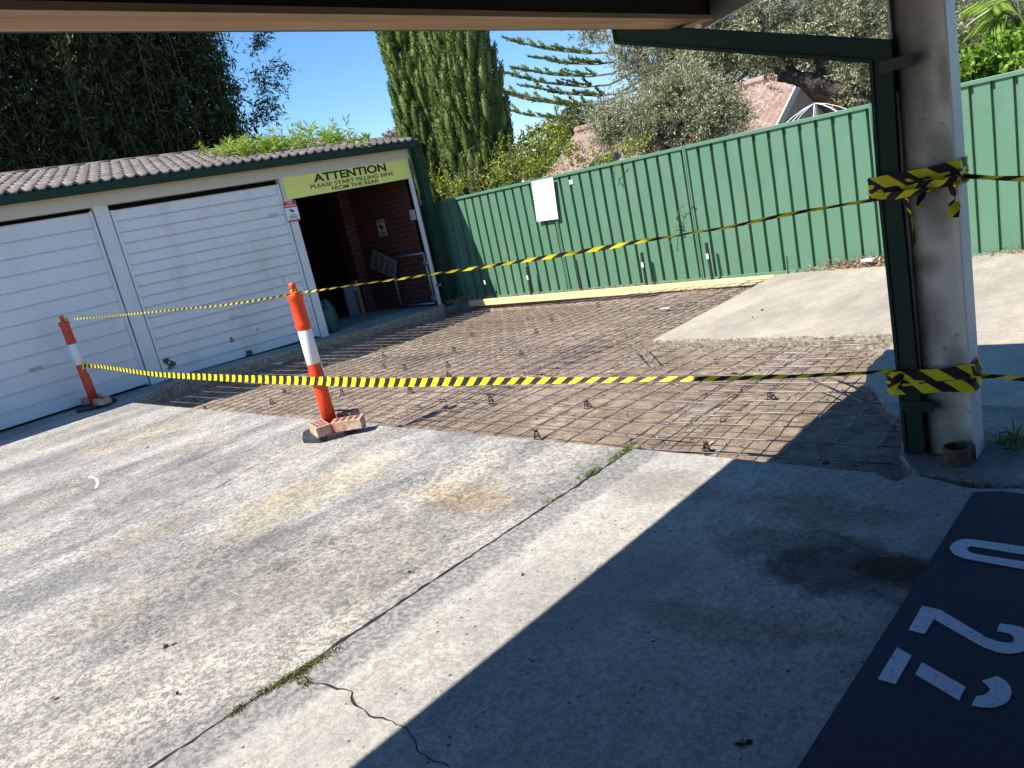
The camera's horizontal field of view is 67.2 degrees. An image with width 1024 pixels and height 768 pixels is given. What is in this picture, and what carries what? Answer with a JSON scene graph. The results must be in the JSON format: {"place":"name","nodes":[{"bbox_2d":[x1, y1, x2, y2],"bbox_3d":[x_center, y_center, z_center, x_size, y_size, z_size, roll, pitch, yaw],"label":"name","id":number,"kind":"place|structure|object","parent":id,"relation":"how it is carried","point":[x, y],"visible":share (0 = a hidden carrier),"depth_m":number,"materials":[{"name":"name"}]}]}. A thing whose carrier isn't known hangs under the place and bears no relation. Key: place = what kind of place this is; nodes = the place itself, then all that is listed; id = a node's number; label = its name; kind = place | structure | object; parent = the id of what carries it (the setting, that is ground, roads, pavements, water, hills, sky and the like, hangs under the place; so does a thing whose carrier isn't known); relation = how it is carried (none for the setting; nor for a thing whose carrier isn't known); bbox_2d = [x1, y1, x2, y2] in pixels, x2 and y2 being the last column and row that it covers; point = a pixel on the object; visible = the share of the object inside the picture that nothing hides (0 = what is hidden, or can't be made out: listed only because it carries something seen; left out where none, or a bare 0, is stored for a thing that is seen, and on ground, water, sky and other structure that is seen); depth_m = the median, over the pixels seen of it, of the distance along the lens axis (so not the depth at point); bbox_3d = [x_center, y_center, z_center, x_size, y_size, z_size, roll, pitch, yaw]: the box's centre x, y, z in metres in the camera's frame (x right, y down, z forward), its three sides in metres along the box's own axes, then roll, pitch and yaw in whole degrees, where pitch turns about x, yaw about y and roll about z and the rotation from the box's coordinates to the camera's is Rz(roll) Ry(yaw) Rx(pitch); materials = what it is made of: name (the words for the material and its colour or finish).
{"place":"outdoors","nodes":[
{"label":"outdoors","id":0,"kind":"place"},
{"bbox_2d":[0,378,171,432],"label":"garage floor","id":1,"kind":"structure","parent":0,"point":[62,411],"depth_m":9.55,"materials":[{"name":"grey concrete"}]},
{"bbox_2d":[0,378,192,445],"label":"garage apron","id":2,"kind":"object","parent":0,"point":[153,394],"visible":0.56,"depth_m":9.39,"materials":[{"name":"grey concrete"}]},
{"bbox_2d":[58,316,116,412],"bbox_3d":[-5.214,-0.267,9.273,0.444,1.155,0.444,-12,14,12],"label":"bollard","id":3,"kind":"object","parent":2,"relation":"on","point":[78,360],"visible":0.97,"depth_m":9.23,"materials":[{"name":"orange plastic"}]},
{"bbox_2d":[80,393,101,405],"bbox_3d":[-5.196,0.190,9.517,0.230,0.077,0.110,-18,15,-23],"label":"brick","id":4,"kind":"object","parent":3,"relation":"on","point":[85,401],"visible":0.61,"depth_m":9.45,"materials":[{"name":"brick"}]},
{"bbox_2d":[92,396,111,404],"bbox_3d":[-4.914,0.201,9.229,0.230,0.077,0.110,-2,17,37],"label":"brick","id":5,"kind":"object","parent":3,"relation":"on","point":[103,400],"visible":1,"depth_m":9.18,"materials":[{"name":"brown brick"}]},
{"bbox_2d":[174,304,446,399],"bbox_3d":[-2.667,-0.610,11.940,0.604,0.510,5.014,1,19,44],"label":"garage apron","id":6,"kind":"object","parent":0,"point":[252,364],"visible":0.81,"depth_m":11.45,"materials":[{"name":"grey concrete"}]},
{"bbox_2d":[0,403,629,767],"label":"front slab","id":7,"kind":"structure","parent":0,"point":[288,556],"depth_m":3.88,"materials":[{"name":"concrete"}]},
{"bbox_2d":[88,476,98,488],"bbox_3d":[-3.197,0.744,5.900,0.060,0.001,0.490,-21,16,-31],"label":"chalk mark","id":8,"kind":"object","parent":7,"relation":"on","point":[97,482],"visible":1,"depth_m":5.90,"materials":[{"name":"white"}]},
{"bbox_2d":[162,641,175,648],"bbox_3d":[-1.378,1.047,3.091,0.058,0.020,0.021,-20,16,-30],"label":"fallen leaf","id":9,"kind":"object","parent":7,"relation":"on","point":[166,645],"visible":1,"depth_m":3.09,"materials":[{"name":"brown plant"}]},
{"bbox_2d":[286,282,357,442],"bbox_3d":[-1.472,-0.183,5.686,0.443,1.155,0.443,-3,16,33],"label":"bollard","id":10,"kind":"object","parent":7,"relation":"on","point":[310,350],"visible":0.86,"depth_m":5.63,"materials":[{"name":"orange plastic"}]},
{"bbox_2d":[74,291,304,319],"bbox_3d":[-3.255,-0.684,7.117,4.959,0.048,0.081,1,19,44],"label":"hazard tape","id":11,"kind":"object","parent":10,"relation":"attached to","point":[194,307],"visible":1,"depth_m":6.52,"materials":[{"name":"yellow plastic"}]},
{"bbox_2d":[308,419,331,437],"bbox_3d":[-1.417,0.328,5.685,0.110,0.077,0.230,-19,15,-25],"label":"brick","id":12,"kind":"object","parent":10,"relation":"on","point":[320,428],"visible":1,"depth_m":5.60,"materials":[{"name":"brick"}]},
{"bbox_2d":[335,408,359,417],"bbox_3d":[-1.291,0.243,5.913,0.230,0.077,0.110,-4,16,30],"label":"brick","id":13,"kind":"object","parent":10,"relation":"on","point":[339,413],"visible":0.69,"depth_m":5.86,"materials":[{"name":"brown brick"}]},
{"bbox_2d":[330,414,365,432],"bbox_3d":[-1.204,0.289,5.656,0.230,0.077,0.110,-9,16,7],"label":"brick","id":14,"kind":"object","parent":10,"relation":"on","point":[347,423],"visible":1,"depth_m":5.61,"materials":[{"name":"brick"}]},
{"bbox_2d":[82,364,901,386],"bbox_3d":[-1.789,-0.094,6.048,8.849,0.196,0.308,0,18,41],"label":"hazard tape","id":15,"kind":"object","parent":10,"relation":"attached to","point":[376,382],"visible":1,"depth_m":4.71,"materials":[{"name":"yellow plastic"}]},
{"bbox_2d":[149,449,631,767],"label":"slab crack","id":16,"kind":"object","parent":7,"relation":"on","point":[380,615],"visible":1,"depth_m":3.02,"materials":[{"name":"black concrete"}]},
{"bbox_2d":[541,437,640,503],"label":"joint grass","id":17,"kind":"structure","parent":7,"relation":"on","point":[629,446],"depth_m":4.04,"materials":[{"name":"green plant"}]},
{"bbox_2d":[190,303,447,372],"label":"garage floor","id":18,"kind":"structure","parent":0,"point":[346,321],"depth_m":13.57,"materials":[{"name":"grey concrete"}]},
{"bbox_2d":[320,298,339,333],"bbox_3d":[-2.971,-1.076,12.345,0.266,0.609,0.340,1,19,44],"label":"teal sack","id":19,"kind":"object","parent":18,"relation":"on","point":[330,315],"visible":0.56,"depth_m":12.26,"materials":[{"name":"teal plastic"}]},
{"bbox_2d":[342,286,359,316],"bbox_3d":[-3.039,-1.564,14.523,0.060,0.589,0.214,1,19,44],"label":"grey panel","id":20,"kind":"object","parent":18,"relation":"on","point":[350,301],"visible":0.94,"depth_m":14.49,"materials":[{"name":"grey metal"}]},
{"bbox_2d":[351,280,365,314],"bbox_3d":[-2.920,-1.637,14.604,0.115,0.660,0.100,1,19,44],"label":"timber stub","id":21,"kind":"object","parent":18,"relation":"on","point":[359,300],"visible":1,"depth_m":14.58,"materials":[{"name":"brown wood"}]},
{"bbox_2d":[389,252,436,306],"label":"tube gate","id":22,"kind":"structure","parent":18,"relation":"on","point":[425,263],"depth_m":13.62,"materials":[{"name":"silver metal"}]},
{"bbox_2d":[370,249,396,277],"bbox_3d":[-2.372,-2.210,14.171,0.826,0.579,0.008,1,19,44],"label":"tilted sign","id":23,"kind":"object","parent":22,"relation":"attached to","point":[382,263],"visible":0.98,"depth_m":14.16,"materials":[{"name":"grey metal"}]},
{"bbox_2d":[353,301,614,352],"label":"ground","id":24,"kind":"structure","parent":0,"point":[450,309],"depth_m":12.02,"materials":[{"name":"brown brick"}]},
{"bbox_2d":[0,136,27,172],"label":"bamboo clump","id":25,"kind":"object","parent":24,"relation":"on","point":[10,158],"depth_m":13.93,"materials":[{"name":"green plant"}]},
{"bbox_2d":[0,33,134,172],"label":"bamboo clump","id":26,"kind":"object","parent":24,"relation":"on","point":[24,109],"visible":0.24,"depth_m":14.62,"materials":[{"name":"green plant"}]},
{"bbox_2d":[0,33,208,166],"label":"bamboo clump","id":27,"kind":"object","parent":24,"relation":"on","point":[13,115],"depth_m":17.05,"materials":[{"name":"green plant"}]},
{"bbox_2d":[17,33,195,162],"bbox_3d":[-8.197,-5.509,16.041,3.685,9.726,3.353,-19,15,-24],"label":"bamboo clump","id":28,"kind":"object","parent":24,"relation":"on","point":[115,82],"visible":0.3,"depth_m":15.48,"materials":[{"name":"green plant"}]},
{"bbox_2d":[105,32,266,154],"bbox_3d":[-7.170,-5.884,17.232,3.347,9.449,3.353,1,19,44],"label":"bamboo clump","id":29,"kind":"object","parent":24,"relation":"on","point":[202,69],"visible":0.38,"depth_m":16.62,"materials":[{"name":"green plant"}]},
{"bbox_2d":[240,32,301,130],"bbox_3d":[-5.637,-7.107,17.841,0.871,2.430,1.974,1,19,44],"label":"bamboo branch","id":30,"kind":"object","parent":29,"relation":"attached to","point":[264,81],"visible":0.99,"depth_m":17.75,"materials":[{"name":"green plant"}]},
{"bbox_2d":[0,137,456,429],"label":"brick garage","id":31,"kind":"structure","parent":24,"relation":"on","point":[176,230],"depth_m":10.58,"materials":[{"name":"concrete"}]},
{"bbox_2d":[0,211,148,429],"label":"garage door","id":32,"kind":"structure","parent":31,"relation":"in","point":[50,269],"depth_m":9.41,"materials":[{"name":"white metal"}]},
{"bbox_2d":[109,184,319,379],"bbox_3d":[-4.069,-1.480,10.931,0.060,2.351,2.464,1,19,44],"label":"garage door","id":33,"kind":"structure","parent":31,"relation":"in","point":[233,246],"depth_m":10.82,"materials":[{"name":"white metal"}]},
{"bbox_2d":[193,114,370,161],"bbox_3d":[-3.515,-3.946,12.567,2.102,0.862,2.974,1,19,44],"label":"roof bamboo","id":34,"kind":"object","parent":31,"relation":"on","point":[273,143],"visible":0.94,"depth_m":12.37,"materials":[{"name":"green plant"}]},
{"bbox_2d":[283,200,300,222],"bbox_3d":[-3.320,-2.605,11.615,0.008,0.306,0.215,1,19,44],"label":"warning sign","id":35,"kind":"object","parent":31,"relation":"attached to","point":[291,211],"visible":1,"depth_m":11.61,"materials":[{"name":"white plastic"}]},
{"bbox_2d":[281,159,410,199],"bbox_3d":[-2.588,-3.302,12.337,0.020,0.330,2.450,1,19,44],"label":"attention sign","id":36,"kind":"object","parent":31,"relation":"attached to","point":[300,186],"visible":1,"depth_m":12.25,"materials":[{"name":"yellow plastic"}]},
{"bbox_2d":[376,219,387,236],"bbox_3d":[-2.387,-2.854,14.087,0.240,0.300,0.010,1,19,44],"label":"camera sign","id":37,"kind":"object","parent":31,"relation":"attached to","point":[381,227],"visible":1,"depth_m":14.08,"materials":[{"name":"plastic"}]},
{"bbox_2d":[409,209,415,220],"bbox_3d":[-1.732,-2.939,13.384,0.130,0.180,0.020,1,19,44],"label":"switch plate","id":38,"kind":"object","parent":31,"relation":"attached to","point":[412,214],"visible":1,"depth_m":13.37,"materials":[{"name":"grey plastic"}]},
{"bbox_2d":[382,126,397,137],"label":"distant tree","id":39,"kind":"object","parent":24,"relation":"on","point":[393,133],"visible":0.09,"depth_m":35.16,"materials":[{"name":"green plant"}]},
{"bbox_2d":[374,31,447,204],"bbox_3d":[-2.082,-6.733,18.029,1.808,8.583,1.679,-12,14,2],"label":"cypress tree","id":40,"kind":"object","parent":24,"relation":"on","point":[404,63],"visible":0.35,"depth_m":17.54,"materials":[{"name":"green plant"}]},
{"bbox_2d":[416,31,521,198],"bbox_3d":[-1.082,-6.537,16.679,2.074,8.439,2.023,1,19,44],"label":"cypress tree","id":41,"kind":"object","parent":24,"relation":"on","point":[470,109],"visible":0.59,"depth_m":16.25,"materials":[{"name":"green plant"}]},
{"bbox_2d":[428,135,548,198],"bbox_3d":[-0.255,-3.100,14.219,2.692,2.754,0.941,1,19,44],"label":"citrus tree","id":42,"kind":"object","parent":24,"relation":"on","point":[504,173],"visible":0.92,"depth_m":13.72,"materials":[{"name":"green plant"}]},
{"bbox_2d":[514,120,574,180],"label":"distant tree","id":43,"kind":"object","parent":24,"relation":"on","point":[534,151],"visible":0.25,"depth_m":42.07,"materials":[{"name":"green plant"}]},
{"bbox_2d":[539,87,604,149],"bbox_3d":[3.443,-10.753,35.993,4.186,5.611,3.364,1,19,44],"label":"distant tree","id":44,"kind":"object","parent":24,"relation":"on","point":[570,110],"visible":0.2,"depth_m":35.23,"materials":[{"name":"green plant"}]},
{"bbox_2d":[521,115,654,177],"bbox_3d":[1.377,-3.272,13.192,0.929,2.892,2.852,-23,17,-37],"label":"citrus tree","id":45,"kind":"object","parent":24,"relation":"on","point":[560,144],"visible":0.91,"depth_m":13.28,"materials":[{"name":"green plant"}]},
{"bbox_2d":[499,34,727,133],"bbox_3d":[2.286,-9.235,22.943,10.367,9.400,2.387,1,19,44],"label":"norfolk pine","id":46,"kind":"object","parent":24,"relation":"on","point":[553,90],"visible":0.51,"depth_m":23.77,"materials":[{"name":"green plant"}]},
{"bbox_2d":[572,51,765,163],"bbox_3d":[2.856,-3.983,13.723,3.657,3.383,1.806,1,19,44],"label":"olive tree","id":47,"kind":"object","parent":24,"relation":"on","point":[692,109],"visible":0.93,"depth_m":13.03,"materials":[{"name":"green plant"}]},
{"bbox_2d":[546,65,841,176],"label":"tiled house","id":48,"kind":"structure","parent":24,"relation":"on","point":[790,101],"depth_m":18.61,"materials":[{"name":"tile"}]},
{"bbox_2d":[567,0,1023,111],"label":"old olive tree","id":49,"kind":"object","parent":24,"relation":"on","point":[841,18],"visible":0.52,"depth_m":12.44,"materials":[{"name":"green plant"}]},
{"bbox_2d":[731,0,888,104],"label":"distant tree","id":50,"kind":"object","parent":24,"relation":"on","point":[762,73],"visible":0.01,"depth_m":22.17,"materials":[{"name":"green plant"}]},
{"bbox_2d":[786,103,845,122],"bbox_3d":[4.468,-2.978,11.069,0.809,2.058,0.809,1,19,44],"label":"clothes line","id":51,"kind":"object","parent":24,"relation":"on","point":[815,110],"visible":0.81,"depth_m":10.82,"materials":[{"name":"white metal"}]},
{"bbox_2d":[835,98,852,109],"bbox_3d":[11.726,-9.688,28.356,7.074,3.800,3.505,1,19,44],"label":"distant tree","id":52,"kind":"object","parent":24,"relation":"on","point":[851,106],"visible":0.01,"depth_m":26.81,"materials":[{"name":"green plant"}]},
{"bbox_2d":[879,0,1023,72],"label":"distant tree","id":53,"kind":"object","parent":24,"relation":"on","point":[969,42],"visible":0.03,"depth_m":14.08,"materials":[{"name":"green plant"}]},
{"bbox_2d":[956,0,1023,72],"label":"palm","id":54,"kind":"object","parent":24,"relation":"on","point":[997,11],"visible":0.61,"depth_m":9.50,"materials":[{"name":"green plant"}]},
{"bbox_2d":[958,19,1023,82],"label":"lemon tree","id":55,"kind":"object","parent":24,"relation":"on","point":[988,59],"visible":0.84,"depth_m":8.52,"materials":[{"name":"green plant"}]},
{"bbox_2d":[9,0,968,181],"label":"sky","id":56,"kind":"structure","parent":0,"point":[342,73],"materials":[{"name":"blue"}]},
{"bbox_2d":[177,257,973,481],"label":"excavated soil","id":57,"kind":"structure","parent":0,"point":[893,472],"depth_m":5.73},
{"bbox_2d":[156,346,613,426],"bbox_3d":[-1.880,-0.018,8.324,5.728,0.178,2.496,1,19,44],"label":"rebar mesh","id":58,"kind":"object","parent":57,"relation":"on","point":[283,366],"visible":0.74,"depth_m":7.81,"materials":[{"name":"metal"}]},
{"bbox_2d":[525,266,531,294],"bbox_3d":[0.286,-1.634,12.553,0.069,0.566,0.050,1,19,44],"label":"steel peg","id":59,"kind":"object","parent":57,"relation":"on","point":[528,279],"visible":0.7,"depth_m":12.52,"materials":[{"name":"black metal"}]},
{"bbox_2d":[533,429,540,439],"bbox_3d":[0.159,0.322,4.985,0.049,0.070,0.049,-13,14,-2],"label":"bar chair","id":60,"kind":"object","parent":57,"relation":"on","point":[535,431],"visible":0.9,"depth_m":4.97,"materials":[{"name":"black plastic"}]},
{"bbox_2d":[200,288,895,466],"bbox_3d":[0.373,-0.370,8.412,8.612,0.419,5.816,1,19,44],"label":"rubble","id":61,"kind":"object","parent":57,"relation":"on","point":[823,463],"visible":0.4,"depth_m":6.46,"materials":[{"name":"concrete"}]},
{"bbox_2d":[283,301,714,363],"bbox_3d":[-0.564,-0.613,9.803,5.728,0.218,2.556,1,19,44],"label":"rebar mesh","id":62,"kind":"object","parent":61,"relation":"on","point":[407,332],"visible":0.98,"depth_m":9.36,"materials":[{"name":"metal"}]},
{"bbox_2d":[393,281,762,329],"bbox_3d":[0.683,-1.078,10.932,5.906,0.176,1.617,1,19,44],"label":"rebar mesh","id":63,"kind":"object","parent":61,"relation":"on","point":[488,310],"visible":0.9,"depth_m":10.65,"materials":[{"name":"metal"}]},
{"bbox_2d":[379,279,854,449],"bbox_3d":[1.881,-0.467,6.886,2.698,0.232,5.840,1,19,44],"label":"rebar mesh","id":64,"kind":"object","parent":61,"relation":"on","point":[662,440],"visible":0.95,"depth_m":5.66,"materials":[{"name":"metal"}]},
{"bbox_2d":[574,260,582,290],"bbox_3d":[1.032,-1.621,11.829,0.044,0.576,0.048,-18,15,-21],"label":"steel peg","id":65,"kind":"object","parent":57,"relation":"on","point":[578,276],"visible":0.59,"depth_m":11.80,"materials":[{"name":"black metal"}]},
{"bbox_2d":[583,399,592,408],"bbox_3d":[0.529,0.138,5.403,0.049,0.074,0.049,-22,17,-34],"label":"bar chair","id":66,"kind":"object","parent":57,"relation":"on","point":[587,405],"visible":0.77,"depth_m":5.40,"materials":[{"name":"black plastic"}]},
{"bbox_2d":[444,272,775,303],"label":"leaf litter","id":67,"kind":"object","parent":57,"relation":"on","point":[462,299],"visible":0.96,"depth_m":13.14,"materials":[{"name":"brown plant"}]},
{"bbox_2d":[468,274,774,306],"bbox_3d":[1.260,-1.352,11.467,5.570,0.105,0.045,1,19,44],"label":"formwork timber","id":68,"kind":"object","parent":57,"relation":"on","point":[581,294],"visible":0.76,"depth_m":11.18,"materials":[{"name":"brown wood"}]},
{"bbox_2d":[640,252,647,284],"bbox_3d":[1.893,-1.595,10.989,0.048,0.571,0.050,1,19,44],"label":"steel peg","id":69,"kind":"object","parent":57,"relation":"on","point":[643,267],"visible":0.7,"depth_m":10.96,"materials":[{"name":"black metal"}]},
{"bbox_2d":[702,441,711,454],"bbox_3d":[1.046,0.340,4.143,0.049,0.071,0.049,-12,14,0],"label":"bar chair","id":70,"kind":"object","parent":57,"relation":"on","point":[707,444],"visible":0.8,"depth_m":4.13,"materials":[{"name":"black plastic"}]},
{"bbox_2d":[704,242,713,279],"bbox_3d":[2.635,-1.587,10.262,0.059,0.596,0.050,1,19,44],"label":"steel peg","id":71,"kind":"object","parent":57,"relation":"on","point":[709,261],"visible":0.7,"depth_m":10.23,"materials":[{"name":"black metal"}]},
{"bbox_2d":[420,69,1023,302],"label":"metal fence","id":72,"kind":"object","parent":57,"relation":"on","point":[826,159],"visible":0.71,"depth_m":10.03,"materials":[{"name":"green metal"}]},
{"bbox_2d":[531,177,558,221],"bbox_3d":[0.507,-2.844,11.915,0.487,0.628,0.010,1,19,44],"label":"white board sign","id":73,"kind":"object","parent":72,"relation":"attached to","point":[544,197],"visible":1,"depth_m":11.91,"materials":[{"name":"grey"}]},
{"bbox_2d":[674,198,688,230],"bbox_3d":[2.287,-2.286,10.384,0.317,0.420,0.088,1,19,44],"label":"vine twig","id":74,"kind":"object","parent":72,"relation":"attached to","point":[678,213],"visible":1,"depth_m":10.45,"materials":[{"name":"green plant"}]},
{"bbox_2d":[618,343,901,464],"bbox_3d":[1.838,0.035,4.660,1.432,0.080,2.250,0,18,41],"label":"rebar mesh","id":75,"kind":"object","parent":57,"relation":"on","point":[782,413],"visible":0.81,"depth_m":4.33,"materials":[{"name":"metal"}]},
{"bbox_2d":[807,377,863,402],"bbox_3d":[1.869,0.030,4.474,0.011,0.020,0.650,-13,14,-2],"label":"steel rod","id":76,"kind":"object","parent":75,"relation":"on","point":[843,393],"visible":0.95,"depth_m":4.43,"materials":[{"name":"grey metal"}]},
{"bbox_2d":[828,376,875,395],"bbox_3d":[1.972,0.009,4.485,0.011,0.015,0.497,-13,14,-3],"label":"steel rod","id":77,"kind":"object","parent":75,"relation":"on","point":[850,385],"visible":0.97,"depth_m":4.46,"materials":[{"name":"grey metal"}]},
{"bbox_2d":[767,389,776,400],"bbox_3d":[1.612,0.069,4.791,0.049,0.072,0.049,-22,17,-34],"label":"bar chair","id":78,"kind":"object","parent":57,"relation":"on","point":[769,394],"visible":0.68,"depth_m":4.79,"materials":[{"name":"black plastic"}]},
{"bbox_2d":[787,253,884,272],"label":"leaf litter","id":79,"kind":"object","parent":57,"relation":"on","point":[859,264],"visible":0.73,"depth_m":8.99,"materials":[{"name":"brown plant"}]},
{"bbox_2d":[860,258,875,261],"bbox_3d":[4.089,-1.425,8.837,0.084,0.025,0.138,-22,17,-34],"label":"paper scrap","id":80,"kind":"object","parent":79,"relation":"on","point":[866,259],"visible":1,"depth_m":8.81,"materials":[{"name":"white paper"}]},
{"bbox_2d":[154,449,1023,767],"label":"front slab","id":81,"kind":"structure","parent":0,"point":[654,609],"depth_m":2.54,"materials":[{"name":"concrete"}]},
{"bbox_2d":[224,641,353,717],"bbox_3d":[-0.735,1.017,2.650,0.212,0.016,0.492,1,19,44],"label":"joint moss","id":82,"kind":"object","parent":81,"relation":"on","point":[300,670],"visible":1,"depth_m":2.67,"materials":[{"name":"green plant"}]},
{"bbox_2d":[302,675,448,765],"bbox_3d":[-0.439,1.022,2.396,0.056,0.001,0.805,-24,18,-40],"label":"slab crack","id":83,"kind":"object","parent":81,"relation":"on","point":[351,697],"visible":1,"depth_m":2.41,"materials":[{"name":"black concrete"}]},
{"bbox_2d":[734,739,752,746],"bbox_3d":[0.587,0.908,1.952,0.036,0.014,0.043,1,19,44],"label":"fallen leaf","id":84,"kind":"object","parent":81,"relation":"on","point":[748,742],"visible":1,"depth_m":1.95,"materials":[{"name":"brown plant"}]},
{"bbox_2d":[797,491,1023,767],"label":"bay paint","id":85,"kind":"object","parent":81,"relation":"on","point":[910,718],"visible":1,"depth_m":2.03,"materials":[{"name":"paint"}]},
{"bbox_2d":[878,647,1011,707],"bbox_3d":[1.137,0.770,2.016,0.292,0.002,0.159,1,19,44],"label":"painted digit","id":86,"kind":"object","parent":85,"relation":"on","point":[999,693],"visible":1,"depth_m":1.99,"materials":[{"name":"white paint"}]},
{"bbox_2d":[909,606,1023,653],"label":"painted digit","id":87,"kind":"object","parent":85,"relation":"on","point":[925,617],"visible":1,"depth_m":2.16,"materials":[{"name":"white paint"}]},
{"bbox_2d":[950,539,1023,568],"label":"painted digit","id":88,"kind":"object","parent":85,"relation":"on","point":[959,547],"visible":1,"depth_m":2.53,"materials":[{"name":"white paint"}]},
{"bbox_2d":[653,252,1023,351],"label":"slab","id":89,"kind":"structure","parent":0,"point":[840,304],"depth_m":6.74,"materials":[{"name":"concrete"}]},
{"bbox_2d":[866,245,1023,264],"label":"leaf litter","id":90,"kind":"object","parent":89,"relation":"on","point":[1018,251],"visible":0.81,"depth_m":7.96,"materials":[{"name":"brown plant"}]},
{"bbox_2d":[865,331,1023,419],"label":"side slab","id":91,"kind":"structure","parent":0,"point":[1001,353],"depth_m":4.34,"materials":[{"name":"concrete"}]},
{"bbox_2d":[885,402,1023,488],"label":"column pad","id":92,"kind":"object","parent":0,"point":[993,466],"depth_m":3.20,"materials":[{"name":"concrete"}]},
{"bbox_2d":[886,0,983,458],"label":"steel column","id":93,"kind":"structure","parent":92,"relation":"on","point":[930,116],"depth_m":3.03,"materials":[{"name":"metal"}]},
{"bbox_2d":[0,0,755,32],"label":"carport","id":94,"kind":"object","parent":93,"relation":"on","point":[85,16],"visible":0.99,"depth_m":2.18,"materials":[{"name":"brown wood"}]},
{"bbox_2d":[611,27,933,454],"bbox_3d":[1.163,-0.736,3.471,1.303,2.151,0.072,1,19,44],"label":"downpipe","id":95,"kind":"object","parent":93,"relation":"attached to","point":[881,59],"visible":0.76,"depth_m":3.15,"materials":[{"name":"green metal"}]},
{"bbox_2d":[867,156,969,244],"bbox_3d":[1.609,-0.714,3.050,0.344,0.298,0.202,1,19,44],"label":"tape wrapping","id":96,"kind":"object","parent":93,"relation":"attached to","point":[950,175],"visible":0.99,"depth_m":2.97,"materials":[{"name":"yellow plastic"}]},
{"bbox_2d":[305,199,868,292],"bbox_3d":[-0.003,-0.682,4.213,3.756,0.053,0.107,-1,17,38],"label":"hazard tape","id":97,"kind":"object","parent":96,"relation":"attached to","point":[594,249],"visible":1,"depth_m":3.83,"materials":[{"name":"yellow plastic"}]},
{"bbox_2d":[886,355,982,394],"bbox_3d":[1.769,-0.037,3.214,0.369,0.142,0.191,1,19,44],"label":"tape wrapping","id":98,"kind":"object","parent":93,"relation":"attached to","point":[910,382],"visible":0.99,"depth_m":3.18,"materials":[{"name":"yellow plastic"}]},
{"bbox_2d":[965,173,1023,181],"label":"hazard tape","id":99,"kind":"object","parent":93,"relation":"attached to","point":[1000,178],"visible":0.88,"depth_m":2.86,"materials":[{"name":"yellow plastic"}]},
{"bbox_2d":[979,373,1023,380],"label":"hazard tape","id":100,"kind":"object","parent":93,"relation":"attached to","point":[1008,377],"visible":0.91,"depth_m":3.04,"materials":[{"name":"yellow plastic"}]},
{"bbox_2d":[943,442,971,467],"bbox_3d":[1.843,0.302,3.188,0.102,0.096,0.102,1,19,44],"label":"pipe stub","id":101,"kind":"object","parent":92,"relation":"on","point":[956,454],"visible":0.9,"depth_m":3.15,"materials":[{"name":"grey concrete"}]},
{"bbox_2d":[983,419,1023,455],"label":"weed","id":102,"kind":"object","parent":92,"relation":"on","point":[1018,437],"depth_m":3.23,"materials":[{"name":"green plant"}]}
]}

